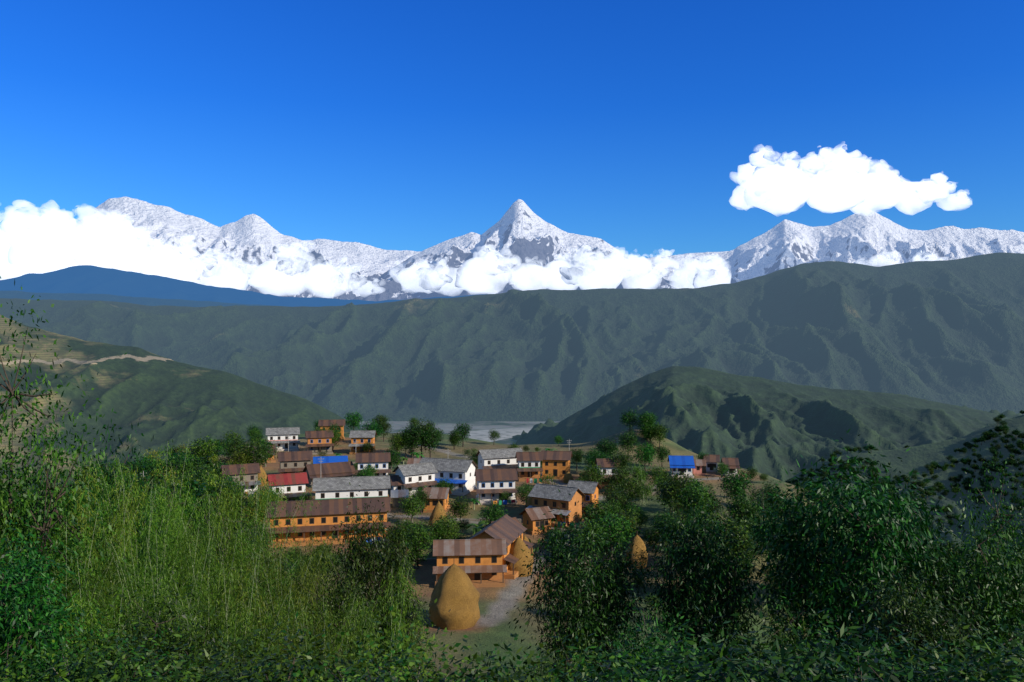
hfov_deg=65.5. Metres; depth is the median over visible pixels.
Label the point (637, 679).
broad shrub
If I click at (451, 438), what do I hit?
edge tree
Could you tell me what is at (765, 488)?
slender tree
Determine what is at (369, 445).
village tree
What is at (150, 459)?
tree
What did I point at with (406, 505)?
village tree
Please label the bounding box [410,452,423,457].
village banana tree
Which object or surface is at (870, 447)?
hill tree
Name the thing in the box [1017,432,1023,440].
hill tree
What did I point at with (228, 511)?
bamboo tree
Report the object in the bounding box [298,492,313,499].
village tree
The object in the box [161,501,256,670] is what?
bamboo tree
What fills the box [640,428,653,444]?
edge tree
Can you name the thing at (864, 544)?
mango tree
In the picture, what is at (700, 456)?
village tree
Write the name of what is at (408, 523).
village tree
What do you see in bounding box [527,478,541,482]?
laundry line
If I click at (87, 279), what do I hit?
blue hills
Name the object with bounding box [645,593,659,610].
shrub
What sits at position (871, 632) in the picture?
mango shrub
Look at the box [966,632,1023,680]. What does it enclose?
mango shrub
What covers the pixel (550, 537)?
shrub
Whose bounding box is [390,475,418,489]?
brown house
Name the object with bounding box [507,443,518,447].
village tree
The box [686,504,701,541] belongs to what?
slender tree
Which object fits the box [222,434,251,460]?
tree
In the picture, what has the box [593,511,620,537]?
village tree
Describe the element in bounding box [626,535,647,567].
haystack
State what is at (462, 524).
shrub
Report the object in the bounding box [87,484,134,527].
tree
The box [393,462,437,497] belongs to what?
white house slate
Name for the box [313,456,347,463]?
blue house
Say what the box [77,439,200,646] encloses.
bamboo tree
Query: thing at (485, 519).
terrace wall
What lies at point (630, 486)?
village tree
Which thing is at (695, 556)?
mango tree
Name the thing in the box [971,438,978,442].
hill tree
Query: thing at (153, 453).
village tree
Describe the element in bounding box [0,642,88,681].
mango shrub
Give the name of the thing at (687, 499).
tree
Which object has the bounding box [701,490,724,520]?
tree
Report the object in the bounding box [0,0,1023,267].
sky
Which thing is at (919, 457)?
hills
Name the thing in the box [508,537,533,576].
haystack
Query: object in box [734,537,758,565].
tree
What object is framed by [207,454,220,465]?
village tree
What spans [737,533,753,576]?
slender tree
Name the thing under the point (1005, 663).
mango shrub
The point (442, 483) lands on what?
village tree
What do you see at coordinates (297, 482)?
house
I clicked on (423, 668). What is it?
broad shrub
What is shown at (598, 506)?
village tree
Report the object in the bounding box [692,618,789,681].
mango tree
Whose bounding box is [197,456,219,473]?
tree
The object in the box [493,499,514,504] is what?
laundry line
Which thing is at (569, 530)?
shrub
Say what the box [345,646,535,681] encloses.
mango shrub
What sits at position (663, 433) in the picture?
edge tree
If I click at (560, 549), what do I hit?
shrub
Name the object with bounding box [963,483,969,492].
hill tree
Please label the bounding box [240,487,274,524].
village tree
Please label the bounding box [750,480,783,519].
tree
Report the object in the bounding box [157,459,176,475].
tree
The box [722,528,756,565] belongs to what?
tree
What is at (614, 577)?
mango tree
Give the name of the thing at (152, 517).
bamboo tree
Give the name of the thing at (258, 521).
bamboo tree
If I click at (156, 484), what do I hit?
tree
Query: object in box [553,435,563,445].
shrub
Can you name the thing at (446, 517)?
village tree
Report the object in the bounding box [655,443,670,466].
village tree
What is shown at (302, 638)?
broad shrub
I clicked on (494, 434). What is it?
edge tree
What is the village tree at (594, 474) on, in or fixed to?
on the village ridge ground at (491, 628)
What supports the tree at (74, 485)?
on the village ridge ground at (491, 628)
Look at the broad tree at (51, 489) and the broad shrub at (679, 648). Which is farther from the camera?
the broad tree at (51, 489)
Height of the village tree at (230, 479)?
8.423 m
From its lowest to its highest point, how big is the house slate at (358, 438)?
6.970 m
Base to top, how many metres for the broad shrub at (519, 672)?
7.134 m
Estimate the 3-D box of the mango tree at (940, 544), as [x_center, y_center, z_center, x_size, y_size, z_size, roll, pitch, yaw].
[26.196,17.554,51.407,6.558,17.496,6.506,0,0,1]
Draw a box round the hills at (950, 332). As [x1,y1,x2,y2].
[0,252,1023,420]
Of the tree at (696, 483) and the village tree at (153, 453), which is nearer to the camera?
the tree at (696, 483)
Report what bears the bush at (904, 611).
on the village ridge ground at (491, 628)
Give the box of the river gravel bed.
[449,427,532,441]
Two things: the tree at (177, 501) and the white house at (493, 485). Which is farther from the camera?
the white house at (493, 485)
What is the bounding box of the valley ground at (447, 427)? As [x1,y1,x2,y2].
[354,421,559,444]
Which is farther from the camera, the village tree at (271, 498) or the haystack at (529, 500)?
the haystack at (529, 500)
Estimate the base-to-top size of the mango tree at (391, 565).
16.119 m
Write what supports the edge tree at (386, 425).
on the village ridge ground at (491, 628)
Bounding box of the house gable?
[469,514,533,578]
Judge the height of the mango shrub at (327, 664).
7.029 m
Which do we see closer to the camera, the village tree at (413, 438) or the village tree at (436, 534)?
the village tree at (436, 534)
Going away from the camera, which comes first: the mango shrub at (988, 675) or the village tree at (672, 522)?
the mango shrub at (988, 675)
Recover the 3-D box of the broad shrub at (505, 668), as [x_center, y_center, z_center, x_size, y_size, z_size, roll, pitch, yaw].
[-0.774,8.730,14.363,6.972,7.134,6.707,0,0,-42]
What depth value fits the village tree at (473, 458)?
215.21 m
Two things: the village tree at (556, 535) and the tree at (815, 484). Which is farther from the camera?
the tree at (815, 484)
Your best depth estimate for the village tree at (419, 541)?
125.98 m
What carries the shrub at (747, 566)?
on the village ridge ground at (491, 628)
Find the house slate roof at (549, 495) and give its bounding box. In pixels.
[527,483,585,528]
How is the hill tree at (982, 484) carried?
on the hills at (919, 457)
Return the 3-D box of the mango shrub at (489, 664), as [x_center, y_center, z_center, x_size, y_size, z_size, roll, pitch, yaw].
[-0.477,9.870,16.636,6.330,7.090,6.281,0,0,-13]
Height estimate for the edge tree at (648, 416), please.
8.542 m
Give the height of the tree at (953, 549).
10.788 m
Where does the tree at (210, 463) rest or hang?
on the village ridge ground at (491, 628)
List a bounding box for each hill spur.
[0,315,362,494]
[468,366,1021,481]
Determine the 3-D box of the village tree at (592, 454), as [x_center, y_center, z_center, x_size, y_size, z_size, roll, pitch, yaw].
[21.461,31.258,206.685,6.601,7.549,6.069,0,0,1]
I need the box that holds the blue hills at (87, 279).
[0,265,485,306]
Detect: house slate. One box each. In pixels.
[312,475,390,501]
[348,430,376,453]
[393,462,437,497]
[419,457,478,495]
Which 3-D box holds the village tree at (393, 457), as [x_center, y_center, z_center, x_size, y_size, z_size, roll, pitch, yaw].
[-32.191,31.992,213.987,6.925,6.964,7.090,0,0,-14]
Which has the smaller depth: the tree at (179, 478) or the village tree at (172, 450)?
the tree at (179, 478)
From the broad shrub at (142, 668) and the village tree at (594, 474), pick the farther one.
the village tree at (594, 474)
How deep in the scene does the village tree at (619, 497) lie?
155.32 m
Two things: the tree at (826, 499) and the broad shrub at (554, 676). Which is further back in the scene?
the tree at (826, 499)
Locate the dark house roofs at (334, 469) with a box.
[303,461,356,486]
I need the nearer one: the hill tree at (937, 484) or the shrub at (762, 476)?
the shrub at (762, 476)
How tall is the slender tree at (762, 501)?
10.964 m
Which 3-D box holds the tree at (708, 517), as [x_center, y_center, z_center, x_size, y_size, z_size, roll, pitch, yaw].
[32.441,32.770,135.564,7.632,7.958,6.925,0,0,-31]
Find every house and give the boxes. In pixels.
[221,463,260,496]
[254,445,276,462]
[266,472,308,500]
[266,496,390,547]
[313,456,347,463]
[355,452,390,476]
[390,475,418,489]
[423,487,451,512]
[433,538,506,587]
[474,468,518,504]
[475,448,522,473]
[541,450,572,479]
[594,458,620,488]
[667,455,695,477]
[692,459,706,475]
[704,454,719,471]
[720,458,739,476]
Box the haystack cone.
[258,465,267,485]
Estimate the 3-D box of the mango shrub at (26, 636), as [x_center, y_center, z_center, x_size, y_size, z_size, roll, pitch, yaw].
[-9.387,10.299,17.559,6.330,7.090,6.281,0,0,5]
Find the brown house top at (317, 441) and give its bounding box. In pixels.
[305,430,333,454]
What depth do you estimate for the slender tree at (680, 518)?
129.51 m
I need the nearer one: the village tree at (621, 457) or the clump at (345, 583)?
the clump at (345, 583)
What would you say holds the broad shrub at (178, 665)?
on the village ridge ground at (491, 628)
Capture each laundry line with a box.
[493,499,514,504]
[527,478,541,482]
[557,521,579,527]
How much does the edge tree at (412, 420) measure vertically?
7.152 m
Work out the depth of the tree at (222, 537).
55.22 m
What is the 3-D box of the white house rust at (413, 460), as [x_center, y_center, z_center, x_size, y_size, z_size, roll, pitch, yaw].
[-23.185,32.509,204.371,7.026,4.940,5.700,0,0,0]
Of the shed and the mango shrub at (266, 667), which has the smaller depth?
the mango shrub at (266, 667)
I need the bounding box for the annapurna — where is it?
[0,197,390,299]
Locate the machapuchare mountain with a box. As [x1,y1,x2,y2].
[346,199,683,300]
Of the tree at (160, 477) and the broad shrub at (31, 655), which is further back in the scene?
the tree at (160, 477)
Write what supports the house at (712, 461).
on the village ridge ground at (491, 628)
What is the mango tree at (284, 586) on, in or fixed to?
on the village ridge ground at (491, 628)
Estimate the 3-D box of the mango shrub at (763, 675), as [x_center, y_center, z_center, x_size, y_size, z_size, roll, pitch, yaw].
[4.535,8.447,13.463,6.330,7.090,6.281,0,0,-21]
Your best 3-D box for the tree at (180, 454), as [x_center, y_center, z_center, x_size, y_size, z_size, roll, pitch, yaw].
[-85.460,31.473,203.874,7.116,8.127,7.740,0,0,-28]
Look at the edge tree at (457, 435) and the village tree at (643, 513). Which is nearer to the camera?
the village tree at (643, 513)
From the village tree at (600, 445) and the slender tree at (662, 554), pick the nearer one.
the slender tree at (662, 554)
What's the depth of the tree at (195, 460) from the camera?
180.37 m
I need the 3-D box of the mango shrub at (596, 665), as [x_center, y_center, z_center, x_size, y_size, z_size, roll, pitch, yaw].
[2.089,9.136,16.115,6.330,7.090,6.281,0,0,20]
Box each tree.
[0,276,132,652]
[0,405,57,635]
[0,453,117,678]
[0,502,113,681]
[0,512,129,663]
[8,412,112,624]
[8,560,190,674]
[14,452,150,666]
[54,471,91,497]
[54,488,96,536]
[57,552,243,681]
[62,477,216,667]
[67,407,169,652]
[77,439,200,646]
[83,460,136,492]
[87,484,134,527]
[91,522,225,657]
[93,461,137,479]
[119,481,151,498]
[126,455,161,481]
[128,558,296,677]
[129,452,160,470]
[129,472,155,489]
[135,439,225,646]
[137,458,167,473]
[137,477,176,498]
[140,488,191,549]
[142,447,164,467]
[142,493,184,548]
[146,471,175,485]
[150,466,180,479]
[152,464,260,653]
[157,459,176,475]
[160,451,198,471]
[161,470,196,486]
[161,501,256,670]
[164,477,220,534]
[166,444,183,456]
[167,448,192,462]
[167,456,186,474]
[171,462,198,476]
[172,473,200,489]
[173,457,189,475]
[174,443,195,453]
[175,455,209,473]
[176,461,221,477]
[177,472,320,669]
[185,432,220,460]
[186,463,218,480]
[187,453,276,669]
[189,454,220,472]
[191,493,248,642]
[195,475,217,488]
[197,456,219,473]
[199,468,229,491]
[203,439,224,457]
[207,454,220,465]
[213,477,253,501]
[214,459,230,478]
[215,473,238,486]
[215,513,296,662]
[215,547,342,681]
[219,430,243,446]
[220,489,252,526]
[221,437,233,458]
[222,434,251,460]
[226,447,251,464]
[233,437,273,465]
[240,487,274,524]
[242,517,335,665]
[246,424,262,436]
[247,429,261,439]
[248,432,264,442]
[248,483,272,505]
[249,437,261,445]
[252,535,312,661]
[253,439,283,466]
[262,489,287,520]
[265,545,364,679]
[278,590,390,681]
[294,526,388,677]
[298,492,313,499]
[313,419,319,429]
[323,422,343,447]
[325,482,426,671]
[327,428,342,450]
[339,554,451,680]
[342,411,363,429]
[353,466,373,476]
[361,419,384,438]
[361,463,377,475]
[362,441,375,452]
[372,413,389,424]
[377,419,391,441]
[382,448,402,470]
[382,551,438,673]
[384,526,401,545]
[385,432,408,455]
[387,519,418,551]
[394,427,415,457]
[395,495,425,522]
[396,422,426,457]
[397,457,407,464]
[398,519,436,568]
[407,417,434,457]
[408,417,419,426]
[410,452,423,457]
[411,489,431,512]
[413,485,429,509]
[415,425,442,457]
[424,512,458,532]
[428,521,449,543]
[429,515,461,539]
[433,476,456,491]
[434,427,444,446]
[446,495,473,521]
[447,429,462,449]
[447,433,457,449]
[452,533,467,538]
[455,421,472,446]
[464,520,488,534]
[467,451,477,468]
[469,498,480,509]
[475,501,506,524]
[489,429,500,444]
[497,491,512,506]
[506,489,655,676]
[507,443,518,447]
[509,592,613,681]
[514,481,531,506]
[546,529,564,544]
[570,446,584,470]
[571,518,606,554]
[579,449,609,469]
[580,461,607,483]
[581,496,615,533]
[583,447,602,464]
[585,510,643,558]
[589,512,618,537]
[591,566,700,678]
[592,437,608,453]
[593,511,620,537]
[594,438,622,457]
[599,481,622,500]
[601,488,631,509]
[601,499,626,516]
[603,464,630,487]
[608,447,636,472]
[611,503,646,547]
[615,474,647,509]
[616,430,641,459]
[619,407,637,432]
[620,501,646,515]
[629,509,649,531]
[630,464,649,481]
[632,441,657,471]
[634,411,658,431]
[634,476,764,677]
[636,413,658,427]
[639,422,658,443]
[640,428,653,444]
[641,525,663,552]
[643,442,657,465]
[647,464,668,489]
[648,423,670,445]
[648,476,680,509]
[648,512,667,531]
[651,468,700,519]
[651,509,679,545]
[652,512,689,548]
[654,537,670,583]
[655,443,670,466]
[665,498,679,542]
[666,540,704,573]
[670,505,686,542]
[676,478,718,521]
[685,510,717,539]
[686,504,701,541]
[687,476,704,497]
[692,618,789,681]
[695,451,707,458]
[700,512,756,562]
[700,537,749,589]
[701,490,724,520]
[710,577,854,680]
[712,462,728,477]
[713,517,730,556]
[717,465,753,501]
[721,487,764,530]
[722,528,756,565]
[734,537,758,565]
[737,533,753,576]
[742,428,968,667]
[743,466,757,482]
[746,512,786,569]
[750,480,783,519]
[750,488,772,520]
[755,488,767,516]
[758,489,794,518]
[758,539,765,568]
[761,483,772,508]
[798,478,825,504]
[818,493,836,508]
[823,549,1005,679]
[845,454,960,624]
[866,443,875,452]
[868,460,878,466]
[878,492,965,643]
[898,481,1023,669]
[910,474,917,480]
[918,480,927,488]
[923,490,932,498]
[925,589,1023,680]
[931,539,965,566]
[934,481,942,489]
[939,448,1023,612]
[950,486,960,494]
[959,458,968,462]
[960,462,1023,615]
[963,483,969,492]
[969,464,978,471]
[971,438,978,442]
[971,488,980,495]
[974,497,983,504]
[979,481,989,488]
[989,432,1000,437]
[994,467,1003,475]
[1004,459,1014,464]
[1012,429,1021,436]
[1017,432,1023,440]
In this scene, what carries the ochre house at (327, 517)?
on the village ridge ground at (491, 628)
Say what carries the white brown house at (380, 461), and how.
on the village ridge ground at (491, 628)
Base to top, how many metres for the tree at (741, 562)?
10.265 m
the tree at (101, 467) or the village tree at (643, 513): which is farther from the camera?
the tree at (101, 467)
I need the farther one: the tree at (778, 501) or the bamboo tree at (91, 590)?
the tree at (778, 501)
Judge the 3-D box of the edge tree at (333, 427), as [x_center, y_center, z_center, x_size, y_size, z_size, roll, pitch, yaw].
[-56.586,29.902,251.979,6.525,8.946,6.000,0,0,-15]
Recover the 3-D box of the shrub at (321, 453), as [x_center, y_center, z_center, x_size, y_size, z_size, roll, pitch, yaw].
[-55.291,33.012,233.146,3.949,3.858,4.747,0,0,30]
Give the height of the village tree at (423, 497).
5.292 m
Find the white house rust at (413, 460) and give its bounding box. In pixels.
[407,458,421,463]
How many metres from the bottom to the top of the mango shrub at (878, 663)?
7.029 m
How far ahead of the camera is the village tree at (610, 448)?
211.95 m
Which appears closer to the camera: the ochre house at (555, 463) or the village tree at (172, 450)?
the ochre house at (555, 463)
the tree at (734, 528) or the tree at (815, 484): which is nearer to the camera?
the tree at (734, 528)
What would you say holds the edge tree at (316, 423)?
on the village ridge ground at (491, 628)
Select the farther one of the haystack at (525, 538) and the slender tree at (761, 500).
the slender tree at (761, 500)
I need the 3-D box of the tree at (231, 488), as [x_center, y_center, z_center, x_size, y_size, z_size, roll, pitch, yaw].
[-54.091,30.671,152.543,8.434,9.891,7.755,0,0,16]
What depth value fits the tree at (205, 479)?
162.34 m
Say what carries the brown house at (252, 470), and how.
on the village ridge ground at (491, 628)
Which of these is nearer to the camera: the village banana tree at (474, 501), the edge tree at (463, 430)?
the village banana tree at (474, 501)
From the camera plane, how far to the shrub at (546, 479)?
191.12 m
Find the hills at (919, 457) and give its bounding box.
[792,415,1023,615]
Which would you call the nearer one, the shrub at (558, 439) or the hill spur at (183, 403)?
the shrub at (558, 439)
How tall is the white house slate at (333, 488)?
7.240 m
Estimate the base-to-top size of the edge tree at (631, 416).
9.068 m
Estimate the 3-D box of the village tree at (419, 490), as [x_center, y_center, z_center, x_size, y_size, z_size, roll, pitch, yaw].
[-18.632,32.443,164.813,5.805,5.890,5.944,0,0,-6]
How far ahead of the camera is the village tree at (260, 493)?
157.76 m
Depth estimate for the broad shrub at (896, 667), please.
13.80 m
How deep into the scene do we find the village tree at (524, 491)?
167.22 m
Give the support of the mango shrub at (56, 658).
on the village ridge ground at (491, 628)
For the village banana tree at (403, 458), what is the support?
on the village ridge ground at (491, 628)
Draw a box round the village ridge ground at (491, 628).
[21,430,973,681]
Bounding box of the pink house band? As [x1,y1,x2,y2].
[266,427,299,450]
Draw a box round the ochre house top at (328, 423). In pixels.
[318,419,345,439]
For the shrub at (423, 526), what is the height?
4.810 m
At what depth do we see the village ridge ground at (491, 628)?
129.93 m
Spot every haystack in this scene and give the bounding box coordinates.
[428,501,446,527]
[428,564,479,629]
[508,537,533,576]
[523,535,533,555]
[526,482,541,506]
[563,469,573,482]
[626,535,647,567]
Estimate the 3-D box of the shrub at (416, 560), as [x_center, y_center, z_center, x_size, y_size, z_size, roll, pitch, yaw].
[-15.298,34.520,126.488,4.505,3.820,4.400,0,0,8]
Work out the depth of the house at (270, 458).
228.15 m
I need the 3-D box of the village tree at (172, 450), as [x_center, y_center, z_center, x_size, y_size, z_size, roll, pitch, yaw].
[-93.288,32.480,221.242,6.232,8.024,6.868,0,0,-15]
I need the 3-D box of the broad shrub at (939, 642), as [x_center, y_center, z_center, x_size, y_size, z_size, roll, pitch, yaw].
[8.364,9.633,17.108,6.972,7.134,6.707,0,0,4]
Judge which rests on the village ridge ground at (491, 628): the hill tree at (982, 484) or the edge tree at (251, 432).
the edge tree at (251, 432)
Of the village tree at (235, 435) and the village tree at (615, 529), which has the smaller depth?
the village tree at (615, 529)
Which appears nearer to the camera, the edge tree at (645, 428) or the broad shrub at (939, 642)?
the broad shrub at (939, 642)
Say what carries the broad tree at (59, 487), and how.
on the village ridge ground at (491, 628)
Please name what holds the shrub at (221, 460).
on the village ridge ground at (491, 628)
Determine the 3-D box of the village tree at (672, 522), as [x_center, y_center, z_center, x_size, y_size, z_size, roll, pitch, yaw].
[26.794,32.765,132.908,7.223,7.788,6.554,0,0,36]
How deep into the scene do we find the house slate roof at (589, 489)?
160.61 m
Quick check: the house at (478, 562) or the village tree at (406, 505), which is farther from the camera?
the village tree at (406, 505)
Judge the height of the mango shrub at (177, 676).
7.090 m
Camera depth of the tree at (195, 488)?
137.02 m
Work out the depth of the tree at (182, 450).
219.62 m
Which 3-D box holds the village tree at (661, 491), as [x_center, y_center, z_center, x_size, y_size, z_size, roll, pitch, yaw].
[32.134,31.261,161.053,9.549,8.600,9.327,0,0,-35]
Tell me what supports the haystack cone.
on the village ridge ground at (491, 628)
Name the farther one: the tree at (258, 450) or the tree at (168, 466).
the tree at (258, 450)
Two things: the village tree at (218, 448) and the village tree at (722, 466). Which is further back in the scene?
the village tree at (218, 448)
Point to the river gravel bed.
(483, 435)
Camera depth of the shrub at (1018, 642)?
25.79 m
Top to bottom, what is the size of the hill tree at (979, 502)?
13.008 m
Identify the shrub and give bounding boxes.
[0,584,134,681]
[0,609,180,681]
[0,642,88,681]
[5,643,182,681]
[7,599,245,681]
[19,632,154,681]
[62,617,289,681]
[64,626,217,681]
[131,665,282,681]
[141,607,266,681]
[165,622,456,681]
[196,618,414,681]
[217,454,229,464]
[254,606,468,681]
[254,611,372,681]
[269,612,469,681]
[278,646,419,680]
[281,543,302,568]
[296,594,496,681]
[310,641,431,680]
[313,541,332,558]
[313,555,333,570]
[317,451,328,456]
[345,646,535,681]
[381,634,568,681]
[405,550,428,568]
[410,621,668,681]
[412,514,430,534]
[423,648,589,681]
[428,633,592,681]
[430,639,551,681]
[456,519,469,532]
[458,635,568,681]
[459,643,630,681]
[488,622,687,681]
[494,628,795,681]
[517,635,652,681]
[526,607,768,681]
[530,625,715,681]
[539,472,557,484]
[543,529,562,547]
[545,539,575,562]
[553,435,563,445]
[560,651,706,681]
[565,525,574,538]
[569,630,713,681]
[578,470,589,479]
[595,585,899,681]
[627,557,659,591]
[641,647,770,681]
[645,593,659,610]
[670,632,907,681]
[704,606,972,681]
[727,628,975,681]
[733,560,754,574]
[735,604,958,681]
[740,638,953,681]
[754,626,894,681]
[759,473,768,481]
[772,610,924,681]
[809,578,1013,681]
[852,625,1022,681]
[876,612,1023,681]
[897,633,1023,681]
[897,637,1020,680]
[912,620,1023,680]
[915,590,1022,681]
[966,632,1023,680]
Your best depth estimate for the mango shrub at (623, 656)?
18.13 m
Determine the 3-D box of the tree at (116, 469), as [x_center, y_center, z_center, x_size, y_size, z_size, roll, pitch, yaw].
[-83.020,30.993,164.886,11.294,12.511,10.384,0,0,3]
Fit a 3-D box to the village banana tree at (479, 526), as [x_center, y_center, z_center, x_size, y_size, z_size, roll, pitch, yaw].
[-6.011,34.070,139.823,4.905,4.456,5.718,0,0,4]
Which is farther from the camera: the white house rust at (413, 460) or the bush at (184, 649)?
the white house rust at (413, 460)
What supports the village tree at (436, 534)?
on the village ridge ground at (491, 628)
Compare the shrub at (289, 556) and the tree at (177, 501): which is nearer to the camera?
the shrub at (289, 556)
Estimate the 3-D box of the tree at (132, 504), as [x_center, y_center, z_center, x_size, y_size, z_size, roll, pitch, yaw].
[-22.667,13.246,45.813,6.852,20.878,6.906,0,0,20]
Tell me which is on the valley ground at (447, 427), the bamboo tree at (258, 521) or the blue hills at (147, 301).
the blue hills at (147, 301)
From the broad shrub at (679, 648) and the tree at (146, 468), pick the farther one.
the tree at (146, 468)
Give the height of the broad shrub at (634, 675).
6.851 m
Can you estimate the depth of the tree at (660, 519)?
138.16 m
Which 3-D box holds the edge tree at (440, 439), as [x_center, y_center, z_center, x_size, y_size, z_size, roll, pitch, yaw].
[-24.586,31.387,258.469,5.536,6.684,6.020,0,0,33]
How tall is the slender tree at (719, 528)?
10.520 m
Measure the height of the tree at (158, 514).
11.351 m
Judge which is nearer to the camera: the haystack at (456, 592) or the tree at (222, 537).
the tree at (222, 537)
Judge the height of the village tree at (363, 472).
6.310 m
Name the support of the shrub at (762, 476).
on the village ridge ground at (491, 628)
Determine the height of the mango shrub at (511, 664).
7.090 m
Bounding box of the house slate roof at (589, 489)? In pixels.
[567,480,601,517]
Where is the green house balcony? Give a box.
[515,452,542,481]
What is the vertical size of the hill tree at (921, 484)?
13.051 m
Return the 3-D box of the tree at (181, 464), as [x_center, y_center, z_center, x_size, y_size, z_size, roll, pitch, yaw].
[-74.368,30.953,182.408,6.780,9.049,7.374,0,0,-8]
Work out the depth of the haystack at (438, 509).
146.49 m
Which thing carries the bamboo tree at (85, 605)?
on the village ridge ground at (491, 628)
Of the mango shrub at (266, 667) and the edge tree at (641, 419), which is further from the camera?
the edge tree at (641, 419)
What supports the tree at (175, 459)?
on the village ridge ground at (491, 628)
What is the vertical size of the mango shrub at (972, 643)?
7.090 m
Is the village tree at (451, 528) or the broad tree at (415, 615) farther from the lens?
the village tree at (451, 528)
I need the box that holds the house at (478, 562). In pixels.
[433,538,506,587]
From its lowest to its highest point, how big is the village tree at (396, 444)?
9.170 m
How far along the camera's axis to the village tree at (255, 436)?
243.71 m
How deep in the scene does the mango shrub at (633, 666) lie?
19.25 m
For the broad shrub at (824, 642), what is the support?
on the village ridge ground at (491, 628)
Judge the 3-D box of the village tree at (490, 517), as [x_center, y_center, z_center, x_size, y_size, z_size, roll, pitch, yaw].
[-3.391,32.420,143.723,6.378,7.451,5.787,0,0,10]
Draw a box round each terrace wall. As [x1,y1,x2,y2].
[400,558,436,563]
[469,518,520,522]
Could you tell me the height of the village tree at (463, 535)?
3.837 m
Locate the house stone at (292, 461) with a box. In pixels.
[277,451,312,473]
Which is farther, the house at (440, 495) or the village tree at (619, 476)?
the village tree at (619, 476)
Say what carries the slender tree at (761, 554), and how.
on the village ridge ground at (491, 628)
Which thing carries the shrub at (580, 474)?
on the village ridge ground at (491, 628)
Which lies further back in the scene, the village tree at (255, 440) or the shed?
the village tree at (255, 440)
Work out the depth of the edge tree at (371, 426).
256.94 m
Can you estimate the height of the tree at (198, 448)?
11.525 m
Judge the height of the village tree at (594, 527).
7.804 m
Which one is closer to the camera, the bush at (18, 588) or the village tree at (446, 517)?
the bush at (18, 588)
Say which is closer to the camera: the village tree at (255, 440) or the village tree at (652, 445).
the village tree at (652, 445)
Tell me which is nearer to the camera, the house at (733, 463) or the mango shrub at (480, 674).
the mango shrub at (480, 674)
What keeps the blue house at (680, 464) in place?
on the village ridge ground at (491, 628)
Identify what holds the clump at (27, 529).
on the village ridge ground at (491, 628)
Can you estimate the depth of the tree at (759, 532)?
133.28 m
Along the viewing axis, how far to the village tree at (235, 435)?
239.37 m
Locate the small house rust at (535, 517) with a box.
[519,506,554,534]
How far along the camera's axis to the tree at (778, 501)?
164.51 m
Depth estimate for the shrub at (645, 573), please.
118.86 m
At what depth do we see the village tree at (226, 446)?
227.88 m
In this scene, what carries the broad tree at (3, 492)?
on the village ridge ground at (491, 628)
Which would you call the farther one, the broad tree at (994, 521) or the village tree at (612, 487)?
the village tree at (612, 487)
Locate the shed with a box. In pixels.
[391,490,408,506]
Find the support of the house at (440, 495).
on the village ridge ground at (491, 628)
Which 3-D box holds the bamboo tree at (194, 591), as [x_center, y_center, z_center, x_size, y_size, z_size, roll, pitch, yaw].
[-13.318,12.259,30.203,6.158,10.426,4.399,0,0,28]
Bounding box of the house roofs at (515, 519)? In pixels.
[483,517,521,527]
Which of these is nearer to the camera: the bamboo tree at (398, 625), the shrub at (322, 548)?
the bamboo tree at (398, 625)
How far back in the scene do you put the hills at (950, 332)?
7317.05 m
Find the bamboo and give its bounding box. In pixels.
[631,462,660,505]
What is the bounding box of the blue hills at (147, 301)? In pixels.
[0,291,287,306]
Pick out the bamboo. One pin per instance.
(643, 478)
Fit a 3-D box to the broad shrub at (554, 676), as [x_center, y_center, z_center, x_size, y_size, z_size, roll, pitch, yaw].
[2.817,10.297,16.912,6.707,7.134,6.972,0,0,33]
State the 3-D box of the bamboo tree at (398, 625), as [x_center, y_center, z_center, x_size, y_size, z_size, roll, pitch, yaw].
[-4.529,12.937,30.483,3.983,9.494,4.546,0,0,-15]
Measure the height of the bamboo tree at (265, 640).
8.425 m
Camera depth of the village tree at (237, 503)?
148.73 m
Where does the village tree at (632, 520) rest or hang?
on the village ridge ground at (491, 628)
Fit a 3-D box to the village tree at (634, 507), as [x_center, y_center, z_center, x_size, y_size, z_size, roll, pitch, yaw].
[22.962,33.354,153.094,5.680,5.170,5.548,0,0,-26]
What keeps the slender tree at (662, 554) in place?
on the village ridge ground at (491, 628)
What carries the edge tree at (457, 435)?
on the village ridge ground at (491, 628)
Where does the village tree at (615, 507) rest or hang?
on the village ridge ground at (491, 628)
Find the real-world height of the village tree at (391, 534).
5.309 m
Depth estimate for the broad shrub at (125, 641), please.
18.11 m
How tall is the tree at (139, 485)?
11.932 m
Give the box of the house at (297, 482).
[266,472,308,500]
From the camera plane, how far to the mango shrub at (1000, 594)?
17.94 m
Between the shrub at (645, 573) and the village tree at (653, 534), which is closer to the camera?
the shrub at (645, 573)

